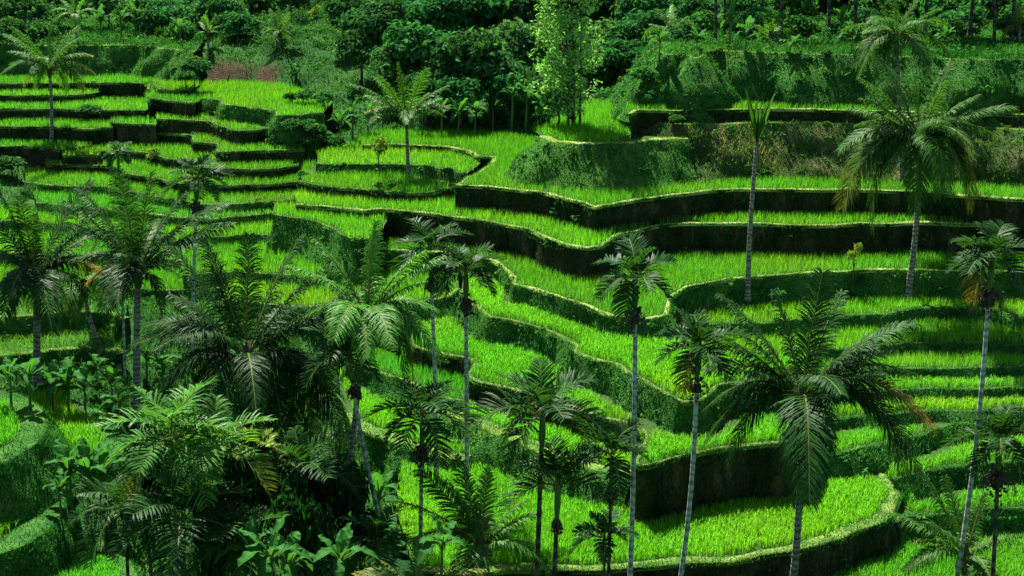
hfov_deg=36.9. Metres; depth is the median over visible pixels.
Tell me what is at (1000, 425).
areca palm
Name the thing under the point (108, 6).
broadleaf tree
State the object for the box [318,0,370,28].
broadleaf tree
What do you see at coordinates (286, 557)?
banana plant
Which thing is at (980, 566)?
coconut palm
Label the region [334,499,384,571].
shrub
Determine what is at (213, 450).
areca palm
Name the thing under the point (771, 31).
coconut palm
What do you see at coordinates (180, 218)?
rice terrace
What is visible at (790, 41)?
banana plant
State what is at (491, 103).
banana plant
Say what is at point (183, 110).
rice terrace
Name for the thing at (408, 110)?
coconut palm
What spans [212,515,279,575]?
banana plant
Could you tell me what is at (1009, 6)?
broadleaf tree
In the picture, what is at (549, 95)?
broadleaf tree
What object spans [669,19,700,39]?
broadleaf tree
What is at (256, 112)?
rice terrace
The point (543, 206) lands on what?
rice terrace
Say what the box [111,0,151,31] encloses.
broadleaf tree
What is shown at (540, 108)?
banana plant
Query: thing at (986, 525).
rice terrace
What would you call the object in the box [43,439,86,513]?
banana plant
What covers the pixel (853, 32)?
banana plant
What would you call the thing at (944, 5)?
broadleaf tree
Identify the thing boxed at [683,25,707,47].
banana plant
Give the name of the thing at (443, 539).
banana plant
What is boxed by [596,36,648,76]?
broadleaf tree
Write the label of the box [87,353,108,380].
banana plant
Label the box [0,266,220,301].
rice terrace
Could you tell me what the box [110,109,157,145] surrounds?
rice terrace
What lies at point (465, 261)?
areca palm
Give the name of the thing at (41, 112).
rice terrace
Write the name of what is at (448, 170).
shrub
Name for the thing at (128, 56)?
rice terrace
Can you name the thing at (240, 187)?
rice terrace
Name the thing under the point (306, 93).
shrub
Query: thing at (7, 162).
shrub
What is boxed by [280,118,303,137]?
shrub
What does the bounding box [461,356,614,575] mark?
areca palm
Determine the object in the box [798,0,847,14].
broadleaf tree
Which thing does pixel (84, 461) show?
banana plant
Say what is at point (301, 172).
shrub
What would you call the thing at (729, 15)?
banana plant
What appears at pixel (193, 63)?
broadleaf tree
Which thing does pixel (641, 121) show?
rice terrace
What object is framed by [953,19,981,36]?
broadleaf tree
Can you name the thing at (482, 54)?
broadleaf tree
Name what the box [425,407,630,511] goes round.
rice terrace
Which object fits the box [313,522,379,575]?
banana plant
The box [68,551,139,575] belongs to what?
rice terrace
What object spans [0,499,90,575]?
rice terrace
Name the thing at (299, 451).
areca palm
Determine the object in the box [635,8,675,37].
broadleaf tree
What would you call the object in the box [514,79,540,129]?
banana plant
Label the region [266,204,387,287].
rice terrace
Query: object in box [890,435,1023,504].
rice terrace
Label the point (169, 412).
areca palm
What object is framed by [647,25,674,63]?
banana plant
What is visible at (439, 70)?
broadleaf tree
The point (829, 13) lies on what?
areca palm
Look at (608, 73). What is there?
broadleaf tree
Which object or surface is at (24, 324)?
rice terrace
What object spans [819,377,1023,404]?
rice terrace
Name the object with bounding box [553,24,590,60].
broadleaf tree
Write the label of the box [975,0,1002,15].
broadleaf tree
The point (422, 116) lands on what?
banana plant
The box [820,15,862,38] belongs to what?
broadleaf tree
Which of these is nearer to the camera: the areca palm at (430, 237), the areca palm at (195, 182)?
the areca palm at (430, 237)
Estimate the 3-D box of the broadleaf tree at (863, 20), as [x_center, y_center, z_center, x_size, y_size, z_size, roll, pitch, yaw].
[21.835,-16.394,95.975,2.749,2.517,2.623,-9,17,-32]
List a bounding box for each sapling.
[372,134,388,175]
[846,242,862,293]
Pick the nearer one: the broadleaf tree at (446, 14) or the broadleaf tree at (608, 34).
the broadleaf tree at (608, 34)
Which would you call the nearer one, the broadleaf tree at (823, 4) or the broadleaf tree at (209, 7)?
the broadleaf tree at (823, 4)
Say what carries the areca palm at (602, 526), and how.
on the hillside
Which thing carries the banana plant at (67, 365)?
on the rice terrace at (80, 406)
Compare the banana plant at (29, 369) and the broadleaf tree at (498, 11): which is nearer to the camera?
the banana plant at (29, 369)
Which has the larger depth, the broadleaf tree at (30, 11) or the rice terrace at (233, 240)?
the broadleaf tree at (30, 11)
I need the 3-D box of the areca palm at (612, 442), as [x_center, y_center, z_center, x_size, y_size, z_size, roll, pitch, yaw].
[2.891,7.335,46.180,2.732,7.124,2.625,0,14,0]
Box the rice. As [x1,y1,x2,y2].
[0,72,1023,575]
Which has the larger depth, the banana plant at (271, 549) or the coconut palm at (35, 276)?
the coconut palm at (35, 276)
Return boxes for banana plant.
[0,356,34,407]
[3,358,51,409]
[31,359,72,414]
[42,468,78,517]
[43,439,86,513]
[46,356,96,411]
[60,362,102,414]
[60,437,117,517]
[85,4,115,34]
[85,443,126,511]
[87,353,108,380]
[93,364,131,403]
[97,383,142,427]
[109,4,133,35]
[124,0,142,34]
[124,338,159,384]
[146,346,179,380]
[169,15,190,40]
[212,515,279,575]
[237,514,312,575]
[254,528,320,575]
[288,59,298,78]
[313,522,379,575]
[329,109,356,145]
[334,504,408,571]
[344,97,360,141]
[352,101,378,133]
[366,471,406,507]
[373,99,392,128]
[413,99,435,136]
[417,513,465,575]
[425,95,457,135]
[446,98,469,135]
[464,92,488,129]
[478,94,508,131]
[495,78,524,131]
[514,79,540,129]
[530,93,554,127]
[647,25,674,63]
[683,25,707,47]
[717,0,745,43]
[733,15,761,52]
[779,30,803,54]
[828,5,853,41]
[833,19,864,50]
[855,5,882,36]
[934,24,960,52]
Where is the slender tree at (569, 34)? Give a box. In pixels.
[527,0,604,126]
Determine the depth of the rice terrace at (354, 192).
82.53 m
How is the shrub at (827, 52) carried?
on the rice terrace at (698, 97)
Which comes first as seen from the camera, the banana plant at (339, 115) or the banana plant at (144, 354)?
the banana plant at (144, 354)
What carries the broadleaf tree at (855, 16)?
on the rice terrace at (698, 97)
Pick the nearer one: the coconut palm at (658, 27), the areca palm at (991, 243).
the areca palm at (991, 243)
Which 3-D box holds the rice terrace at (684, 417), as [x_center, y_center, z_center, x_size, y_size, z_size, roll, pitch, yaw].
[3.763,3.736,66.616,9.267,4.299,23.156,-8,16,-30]
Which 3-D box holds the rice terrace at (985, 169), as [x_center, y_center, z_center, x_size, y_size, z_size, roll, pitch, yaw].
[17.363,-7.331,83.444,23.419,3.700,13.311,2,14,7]
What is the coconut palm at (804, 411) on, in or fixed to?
on the hillside
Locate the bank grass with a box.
[0,0,1023,575]
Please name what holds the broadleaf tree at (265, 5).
on the hillside
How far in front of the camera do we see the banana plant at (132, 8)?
121.57 m
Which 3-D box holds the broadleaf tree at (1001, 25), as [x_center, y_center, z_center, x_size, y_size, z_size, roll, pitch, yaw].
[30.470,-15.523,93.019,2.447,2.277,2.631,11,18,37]
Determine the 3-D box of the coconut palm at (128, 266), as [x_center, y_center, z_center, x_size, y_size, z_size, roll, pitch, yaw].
[-14.845,0.762,60.511,5.918,11.470,7.139,-11,18,-38]
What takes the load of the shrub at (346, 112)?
on the hillside
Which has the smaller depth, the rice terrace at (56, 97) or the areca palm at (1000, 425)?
the areca palm at (1000, 425)
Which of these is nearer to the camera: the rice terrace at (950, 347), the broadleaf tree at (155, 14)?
the rice terrace at (950, 347)
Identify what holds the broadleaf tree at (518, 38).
on the hillside
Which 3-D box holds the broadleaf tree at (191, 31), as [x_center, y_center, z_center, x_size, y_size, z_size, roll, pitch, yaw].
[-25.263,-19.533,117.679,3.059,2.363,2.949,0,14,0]
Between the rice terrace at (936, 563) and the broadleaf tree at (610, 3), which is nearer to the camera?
the rice terrace at (936, 563)
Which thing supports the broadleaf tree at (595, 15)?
on the hillside
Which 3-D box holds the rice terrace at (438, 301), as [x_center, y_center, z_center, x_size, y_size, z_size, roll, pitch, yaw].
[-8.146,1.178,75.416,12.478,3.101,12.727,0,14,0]
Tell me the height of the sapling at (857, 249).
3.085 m
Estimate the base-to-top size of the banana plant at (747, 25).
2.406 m
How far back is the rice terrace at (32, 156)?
97.84 m
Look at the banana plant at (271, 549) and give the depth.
41.29 m
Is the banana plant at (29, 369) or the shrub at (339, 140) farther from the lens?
the shrub at (339, 140)
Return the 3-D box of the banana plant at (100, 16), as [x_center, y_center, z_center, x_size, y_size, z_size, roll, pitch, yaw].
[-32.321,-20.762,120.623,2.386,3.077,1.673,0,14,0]
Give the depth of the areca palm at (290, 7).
126.12 m
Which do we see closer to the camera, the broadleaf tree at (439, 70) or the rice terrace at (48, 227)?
the rice terrace at (48, 227)
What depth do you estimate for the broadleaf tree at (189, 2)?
125.35 m
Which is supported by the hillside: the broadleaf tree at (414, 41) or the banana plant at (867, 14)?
the broadleaf tree at (414, 41)
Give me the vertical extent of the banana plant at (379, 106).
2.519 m
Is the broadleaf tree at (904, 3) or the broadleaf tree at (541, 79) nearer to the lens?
the broadleaf tree at (541, 79)
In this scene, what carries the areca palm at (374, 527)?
on the hillside
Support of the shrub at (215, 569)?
on the hillside
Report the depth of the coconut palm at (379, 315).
48.88 m
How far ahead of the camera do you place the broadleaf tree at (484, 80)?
99.85 m
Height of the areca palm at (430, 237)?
10.632 m
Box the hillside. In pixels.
[0,0,999,575]
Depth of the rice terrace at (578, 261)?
75.91 m
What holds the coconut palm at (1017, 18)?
on the rice terrace at (698, 97)
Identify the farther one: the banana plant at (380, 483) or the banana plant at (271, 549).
the banana plant at (380, 483)
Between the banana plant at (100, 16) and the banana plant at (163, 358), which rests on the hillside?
the banana plant at (163, 358)
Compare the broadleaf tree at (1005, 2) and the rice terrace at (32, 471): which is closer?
the rice terrace at (32, 471)
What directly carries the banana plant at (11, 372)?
on the rice terrace at (32, 471)
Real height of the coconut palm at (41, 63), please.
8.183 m
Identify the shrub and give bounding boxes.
[0,154,26,176]
[75,103,101,113]
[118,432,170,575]
[145,146,160,163]
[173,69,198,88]
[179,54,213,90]
[188,438,246,575]
[222,427,273,575]
[264,473,336,575]
[270,438,317,500]
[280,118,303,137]
[282,92,296,101]
[294,88,314,102]
[296,135,317,146]
[297,170,308,175]
[301,118,326,137]
[303,453,374,575]
[305,151,317,160]
[306,5,321,21]
[312,90,334,114]
[314,130,334,147]
[324,113,339,131]
[328,136,346,145]
[331,108,357,126]
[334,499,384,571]
[374,181,383,189]
[388,182,396,201]
[441,167,453,183]
[628,66,658,83]
[639,89,657,100]
[668,114,684,124]
[768,287,785,296]
[820,48,832,59]
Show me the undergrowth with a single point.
(260, 36)
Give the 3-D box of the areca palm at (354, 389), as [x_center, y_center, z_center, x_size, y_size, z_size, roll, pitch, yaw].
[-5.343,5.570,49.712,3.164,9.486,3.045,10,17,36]
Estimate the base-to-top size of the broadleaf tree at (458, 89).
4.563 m
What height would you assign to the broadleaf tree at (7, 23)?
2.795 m
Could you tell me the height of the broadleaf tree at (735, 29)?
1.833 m
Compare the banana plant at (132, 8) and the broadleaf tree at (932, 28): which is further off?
the banana plant at (132, 8)
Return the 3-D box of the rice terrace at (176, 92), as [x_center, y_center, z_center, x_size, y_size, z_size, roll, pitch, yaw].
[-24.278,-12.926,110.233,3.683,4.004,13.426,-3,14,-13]
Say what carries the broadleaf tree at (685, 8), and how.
on the hillside
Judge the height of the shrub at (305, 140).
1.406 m
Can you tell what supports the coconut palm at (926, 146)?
on the rice terrace at (870, 318)
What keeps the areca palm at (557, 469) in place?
on the hillside
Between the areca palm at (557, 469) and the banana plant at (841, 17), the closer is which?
the areca palm at (557, 469)
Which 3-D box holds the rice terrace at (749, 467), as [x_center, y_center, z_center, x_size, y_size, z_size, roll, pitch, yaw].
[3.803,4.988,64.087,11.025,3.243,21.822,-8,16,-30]
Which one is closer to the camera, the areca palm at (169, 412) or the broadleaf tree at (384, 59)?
the areca palm at (169, 412)
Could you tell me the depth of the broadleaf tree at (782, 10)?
91.62 m
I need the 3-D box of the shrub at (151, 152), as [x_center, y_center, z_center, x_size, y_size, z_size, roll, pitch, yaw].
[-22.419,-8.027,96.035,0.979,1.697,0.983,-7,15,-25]
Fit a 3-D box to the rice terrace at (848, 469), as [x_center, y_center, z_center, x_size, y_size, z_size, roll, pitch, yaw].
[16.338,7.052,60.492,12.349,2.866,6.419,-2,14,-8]
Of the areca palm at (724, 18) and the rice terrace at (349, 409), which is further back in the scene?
the areca palm at (724, 18)
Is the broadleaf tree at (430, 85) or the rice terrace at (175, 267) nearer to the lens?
the rice terrace at (175, 267)
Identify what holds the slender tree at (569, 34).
on the rice terrace at (600, 153)
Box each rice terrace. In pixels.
[0,22,204,81]
[0,76,147,98]
[0,91,99,103]
[0,99,147,120]
[0,120,113,154]
[0,141,92,169]
[0,210,176,246]
[0,232,181,271]
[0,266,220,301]
[0,291,130,339]
[0,332,127,372]
[0,389,81,527]
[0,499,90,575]
[21,170,294,212]
[33,191,273,227]
[40,397,128,494]
[46,155,299,194]
[62,144,298,181]
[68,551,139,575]
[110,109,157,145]
[146,80,199,95]
[146,89,202,126]
[155,114,268,145]
[156,127,304,179]
[172,223,324,268]
[182,245,328,295]
[195,82,332,161]
[224,274,459,372]
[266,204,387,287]
[294,193,995,280]
[297,164,455,202]
[315,141,480,182]
[326,375,471,488]
[336,347,479,419]
[358,132,1023,256]
[376,239,1023,341]
[397,464,901,575]
[406,324,808,526]
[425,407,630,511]
[454,275,792,434]
[505,105,696,191]
[608,33,1023,130]
[625,103,1023,140]
[641,121,1023,190]
[681,299,1023,342]
[709,321,1023,360]
[808,352,1023,379]
[812,421,1008,482]
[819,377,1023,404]
[831,396,1023,441]
[849,538,1023,575]
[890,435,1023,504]
[896,484,1023,544]
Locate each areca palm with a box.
[65,473,179,575]
[88,237,146,379]
[88,376,253,575]
[100,458,261,575]
[101,141,134,240]
[157,394,279,515]
[161,153,234,372]
[183,493,302,575]
[233,426,289,533]
[242,422,364,575]
[289,0,291,16]
[298,323,401,574]
[338,503,429,575]
[363,373,481,574]
[387,215,474,478]
[418,242,507,501]
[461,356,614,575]
[495,434,614,575]
[565,415,653,575]
[569,506,639,575]
[589,233,679,575]
[653,308,754,575]
[714,0,716,42]
[723,0,725,34]
[761,0,763,32]
[827,0,830,39]
[939,402,1023,575]
[945,219,1023,575]
[992,0,995,42]
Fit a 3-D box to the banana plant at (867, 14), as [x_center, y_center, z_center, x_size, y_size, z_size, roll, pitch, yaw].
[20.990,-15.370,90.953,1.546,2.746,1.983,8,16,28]
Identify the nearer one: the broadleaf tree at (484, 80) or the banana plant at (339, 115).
the banana plant at (339, 115)
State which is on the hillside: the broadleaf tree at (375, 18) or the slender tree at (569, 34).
the broadleaf tree at (375, 18)
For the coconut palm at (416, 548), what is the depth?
44.95 m
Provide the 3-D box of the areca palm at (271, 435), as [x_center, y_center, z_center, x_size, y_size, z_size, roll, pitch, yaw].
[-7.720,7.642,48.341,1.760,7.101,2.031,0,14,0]
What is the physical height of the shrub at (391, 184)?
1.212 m
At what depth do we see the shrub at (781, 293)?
71.45 m
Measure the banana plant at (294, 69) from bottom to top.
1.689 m
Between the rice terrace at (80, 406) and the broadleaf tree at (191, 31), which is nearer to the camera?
the rice terrace at (80, 406)
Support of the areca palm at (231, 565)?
on the hillside
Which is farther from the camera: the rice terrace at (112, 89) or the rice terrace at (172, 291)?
the rice terrace at (112, 89)
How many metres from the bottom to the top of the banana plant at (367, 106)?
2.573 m
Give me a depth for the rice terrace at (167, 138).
93.42 m
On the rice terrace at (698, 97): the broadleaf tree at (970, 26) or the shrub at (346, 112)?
the broadleaf tree at (970, 26)
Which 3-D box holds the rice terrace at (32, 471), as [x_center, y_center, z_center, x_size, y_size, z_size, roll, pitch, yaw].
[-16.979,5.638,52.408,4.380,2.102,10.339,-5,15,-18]
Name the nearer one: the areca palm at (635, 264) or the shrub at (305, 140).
the areca palm at (635, 264)
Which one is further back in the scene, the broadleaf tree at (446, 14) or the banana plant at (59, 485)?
the broadleaf tree at (446, 14)
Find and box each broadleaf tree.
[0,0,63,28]
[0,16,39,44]
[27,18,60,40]
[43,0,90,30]
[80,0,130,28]
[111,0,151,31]
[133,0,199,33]
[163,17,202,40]
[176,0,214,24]
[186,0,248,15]
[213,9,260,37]
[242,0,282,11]
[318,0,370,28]
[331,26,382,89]
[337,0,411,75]
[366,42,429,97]
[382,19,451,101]
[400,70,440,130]
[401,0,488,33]
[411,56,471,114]
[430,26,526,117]
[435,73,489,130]
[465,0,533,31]
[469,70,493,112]
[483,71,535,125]
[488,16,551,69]
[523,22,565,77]
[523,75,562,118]
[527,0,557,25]
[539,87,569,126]
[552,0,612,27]
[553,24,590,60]
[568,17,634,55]
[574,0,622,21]
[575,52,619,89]
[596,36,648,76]
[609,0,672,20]
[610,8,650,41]
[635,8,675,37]
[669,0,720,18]
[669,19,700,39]
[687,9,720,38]
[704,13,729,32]
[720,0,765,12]
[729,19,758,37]
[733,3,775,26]
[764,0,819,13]
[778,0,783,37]
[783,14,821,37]
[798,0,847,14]
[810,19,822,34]
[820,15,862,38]
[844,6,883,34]
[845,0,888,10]
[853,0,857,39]
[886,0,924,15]
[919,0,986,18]
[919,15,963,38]
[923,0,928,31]
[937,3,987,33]
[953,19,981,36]
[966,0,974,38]
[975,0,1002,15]
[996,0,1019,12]
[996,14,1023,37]
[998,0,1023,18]
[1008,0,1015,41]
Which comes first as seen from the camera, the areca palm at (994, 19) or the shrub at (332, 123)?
the areca palm at (994, 19)
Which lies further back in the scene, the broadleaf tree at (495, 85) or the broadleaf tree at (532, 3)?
the broadleaf tree at (532, 3)
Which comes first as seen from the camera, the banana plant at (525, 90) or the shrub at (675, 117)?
the shrub at (675, 117)
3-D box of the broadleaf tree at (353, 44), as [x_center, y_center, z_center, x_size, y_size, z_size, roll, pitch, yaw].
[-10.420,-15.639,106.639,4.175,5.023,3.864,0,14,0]
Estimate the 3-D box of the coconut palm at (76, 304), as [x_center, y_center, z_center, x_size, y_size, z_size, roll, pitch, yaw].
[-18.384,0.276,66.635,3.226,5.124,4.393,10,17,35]
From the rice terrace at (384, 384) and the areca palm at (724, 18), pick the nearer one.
the rice terrace at (384, 384)
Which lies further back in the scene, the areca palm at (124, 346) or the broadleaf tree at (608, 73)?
the broadleaf tree at (608, 73)
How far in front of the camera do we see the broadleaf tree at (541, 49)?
102.99 m
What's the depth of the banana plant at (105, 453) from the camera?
50.69 m
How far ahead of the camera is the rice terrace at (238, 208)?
88.50 m
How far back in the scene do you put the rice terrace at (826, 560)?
51.75 m
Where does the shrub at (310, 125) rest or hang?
on the rice terrace at (256, 112)
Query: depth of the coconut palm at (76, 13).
114.15 m
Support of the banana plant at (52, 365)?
on the rice terrace at (80, 406)
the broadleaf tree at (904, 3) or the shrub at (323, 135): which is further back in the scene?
the broadleaf tree at (904, 3)
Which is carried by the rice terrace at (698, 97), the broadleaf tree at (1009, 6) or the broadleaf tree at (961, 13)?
the broadleaf tree at (961, 13)
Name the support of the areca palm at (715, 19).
on the rice terrace at (698, 97)
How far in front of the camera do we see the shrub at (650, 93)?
82.92 m
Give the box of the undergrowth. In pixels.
[0,0,1023,575]
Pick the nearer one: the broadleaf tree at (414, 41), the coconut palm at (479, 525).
the coconut palm at (479, 525)
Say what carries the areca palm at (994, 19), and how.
on the rice terrace at (698, 97)
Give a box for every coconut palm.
[0,21,95,140]
[0,177,109,386]
[50,0,96,43]
[54,233,108,343]
[58,165,237,434]
[127,231,393,517]
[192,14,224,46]
[256,6,299,45]
[282,219,444,528]
[349,62,449,176]
[352,535,485,575]
[390,453,550,575]
[641,5,685,40]
[700,267,936,575]
[744,88,774,300]
[748,11,793,44]
[831,54,1018,300]
[839,0,957,180]
[875,467,1023,575]
[993,3,1023,44]
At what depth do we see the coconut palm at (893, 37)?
76.55 m
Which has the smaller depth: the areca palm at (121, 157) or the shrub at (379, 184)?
the areca palm at (121, 157)
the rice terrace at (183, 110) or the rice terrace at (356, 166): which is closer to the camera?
the rice terrace at (356, 166)
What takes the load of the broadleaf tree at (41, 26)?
on the rice terrace at (128, 56)
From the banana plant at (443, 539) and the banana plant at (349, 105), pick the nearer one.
the banana plant at (443, 539)
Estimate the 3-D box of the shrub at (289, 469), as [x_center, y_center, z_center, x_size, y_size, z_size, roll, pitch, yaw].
[-7.110,7.421,49.875,2.512,4.889,2.332,0,14,0]
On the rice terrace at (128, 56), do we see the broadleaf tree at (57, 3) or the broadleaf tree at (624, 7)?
the broadleaf tree at (57, 3)
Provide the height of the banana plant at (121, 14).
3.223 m
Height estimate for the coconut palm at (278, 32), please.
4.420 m
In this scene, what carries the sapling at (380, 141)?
on the rice terrace at (578, 261)
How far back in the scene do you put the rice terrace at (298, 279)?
75.02 m
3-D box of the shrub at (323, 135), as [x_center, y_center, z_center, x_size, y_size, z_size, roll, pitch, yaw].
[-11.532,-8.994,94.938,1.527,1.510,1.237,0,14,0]
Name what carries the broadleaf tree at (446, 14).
on the hillside
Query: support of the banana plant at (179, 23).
on the rice terrace at (128, 56)
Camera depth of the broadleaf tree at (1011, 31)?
91.77 m
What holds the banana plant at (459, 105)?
on the rice terrace at (543, 206)
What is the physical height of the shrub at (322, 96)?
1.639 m
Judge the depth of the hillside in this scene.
100.15 m
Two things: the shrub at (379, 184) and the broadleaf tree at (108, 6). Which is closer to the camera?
the shrub at (379, 184)
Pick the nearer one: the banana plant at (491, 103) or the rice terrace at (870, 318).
the rice terrace at (870, 318)
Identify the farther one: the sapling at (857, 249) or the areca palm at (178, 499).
the sapling at (857, 249)
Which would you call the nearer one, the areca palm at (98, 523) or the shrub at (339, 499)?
the areca palm at (98, 523)
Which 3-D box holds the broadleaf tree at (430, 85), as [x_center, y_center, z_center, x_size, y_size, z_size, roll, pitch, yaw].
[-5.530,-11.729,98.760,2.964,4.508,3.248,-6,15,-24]
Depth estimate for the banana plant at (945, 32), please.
83.82 m
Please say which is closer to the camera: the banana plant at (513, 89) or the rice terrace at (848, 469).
the rice terrace at (848, 469)
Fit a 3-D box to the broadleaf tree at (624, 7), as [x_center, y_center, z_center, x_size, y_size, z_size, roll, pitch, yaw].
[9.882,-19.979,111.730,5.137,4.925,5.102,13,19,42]
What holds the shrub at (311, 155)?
on the hillside
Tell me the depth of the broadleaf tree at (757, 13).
95.27 m
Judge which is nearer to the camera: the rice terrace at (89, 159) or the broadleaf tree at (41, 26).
the rice terrace at (89, 159)
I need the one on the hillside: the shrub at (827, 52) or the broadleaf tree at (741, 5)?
the broadleaf tree at (741, 5)
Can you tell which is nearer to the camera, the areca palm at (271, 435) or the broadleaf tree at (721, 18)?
the areca palm at (271, 435)
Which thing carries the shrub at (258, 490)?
on the hillside
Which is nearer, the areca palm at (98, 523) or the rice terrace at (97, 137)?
the areca palm at (98, 523)
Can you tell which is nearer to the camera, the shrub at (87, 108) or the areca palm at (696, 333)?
the areca palm at (696, 333)
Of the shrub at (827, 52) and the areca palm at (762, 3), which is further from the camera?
the areca palm at (762, 3)
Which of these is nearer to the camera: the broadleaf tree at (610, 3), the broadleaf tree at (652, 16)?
the broadleaf tree at (652, 16)
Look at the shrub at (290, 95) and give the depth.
99.89 m
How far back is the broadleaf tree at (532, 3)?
115.83 m
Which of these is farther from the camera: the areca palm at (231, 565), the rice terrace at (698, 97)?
the rice terrace at (698, 97)
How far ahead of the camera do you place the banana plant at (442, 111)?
95.21 m
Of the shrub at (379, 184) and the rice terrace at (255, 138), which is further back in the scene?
the rice terrace at (255, 138)
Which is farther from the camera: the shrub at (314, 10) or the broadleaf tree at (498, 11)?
the shrub at (314, 10)
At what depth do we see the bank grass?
76.06 m
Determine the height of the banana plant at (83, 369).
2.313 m
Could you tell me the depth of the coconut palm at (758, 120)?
69.95 m
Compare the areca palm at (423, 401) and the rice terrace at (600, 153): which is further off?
the rice terrace at (600, 153)
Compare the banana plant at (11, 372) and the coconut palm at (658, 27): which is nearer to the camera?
the banana plant at (11, 372)
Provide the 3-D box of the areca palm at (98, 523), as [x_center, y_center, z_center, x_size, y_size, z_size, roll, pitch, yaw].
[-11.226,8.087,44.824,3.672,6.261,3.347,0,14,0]
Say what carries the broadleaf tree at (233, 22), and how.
on the hillside
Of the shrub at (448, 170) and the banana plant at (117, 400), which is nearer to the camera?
the banana plant at (117, 400)
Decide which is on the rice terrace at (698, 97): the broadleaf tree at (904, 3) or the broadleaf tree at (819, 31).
the broadleaf tree at (819, 31)
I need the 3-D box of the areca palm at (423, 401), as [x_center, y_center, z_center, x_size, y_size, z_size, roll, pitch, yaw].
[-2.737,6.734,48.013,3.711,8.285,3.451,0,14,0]
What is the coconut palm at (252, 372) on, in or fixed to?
on the hillside
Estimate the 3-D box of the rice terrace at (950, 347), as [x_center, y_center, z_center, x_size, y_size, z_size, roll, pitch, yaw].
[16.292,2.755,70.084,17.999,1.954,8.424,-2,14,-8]
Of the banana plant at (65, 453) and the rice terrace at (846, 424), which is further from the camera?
the rice terrace at (846, 424)
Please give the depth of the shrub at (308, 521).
46.10 m
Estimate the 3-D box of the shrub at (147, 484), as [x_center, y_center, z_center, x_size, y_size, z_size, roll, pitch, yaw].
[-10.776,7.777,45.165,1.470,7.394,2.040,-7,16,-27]
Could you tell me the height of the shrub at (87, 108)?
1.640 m
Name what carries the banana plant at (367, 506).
on the hillside
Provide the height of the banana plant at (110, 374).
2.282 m
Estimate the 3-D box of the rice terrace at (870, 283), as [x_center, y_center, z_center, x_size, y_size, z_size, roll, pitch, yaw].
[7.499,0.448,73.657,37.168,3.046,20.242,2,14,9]
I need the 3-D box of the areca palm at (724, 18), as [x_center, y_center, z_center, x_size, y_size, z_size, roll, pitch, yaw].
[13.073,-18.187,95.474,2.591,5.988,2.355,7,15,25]
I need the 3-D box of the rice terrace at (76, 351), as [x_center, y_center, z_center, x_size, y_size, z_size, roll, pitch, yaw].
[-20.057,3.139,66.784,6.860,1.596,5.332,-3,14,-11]
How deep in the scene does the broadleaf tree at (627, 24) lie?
103.05 m
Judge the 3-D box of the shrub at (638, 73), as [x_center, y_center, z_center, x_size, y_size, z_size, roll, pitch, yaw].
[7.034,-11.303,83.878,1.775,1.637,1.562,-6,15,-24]
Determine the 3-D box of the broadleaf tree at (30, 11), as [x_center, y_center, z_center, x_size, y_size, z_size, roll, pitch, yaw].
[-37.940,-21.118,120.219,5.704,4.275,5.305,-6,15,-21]
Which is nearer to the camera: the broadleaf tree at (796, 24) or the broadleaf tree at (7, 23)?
the broadleaf tree at (796, 24)
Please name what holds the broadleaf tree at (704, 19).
on the rice terrace at (698, 97)
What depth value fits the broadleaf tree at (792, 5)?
104.15 m
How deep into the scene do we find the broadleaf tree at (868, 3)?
105.23 m
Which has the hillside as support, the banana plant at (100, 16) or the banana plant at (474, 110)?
the banana plant at (474, 110)
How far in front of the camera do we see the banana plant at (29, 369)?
53.55 m

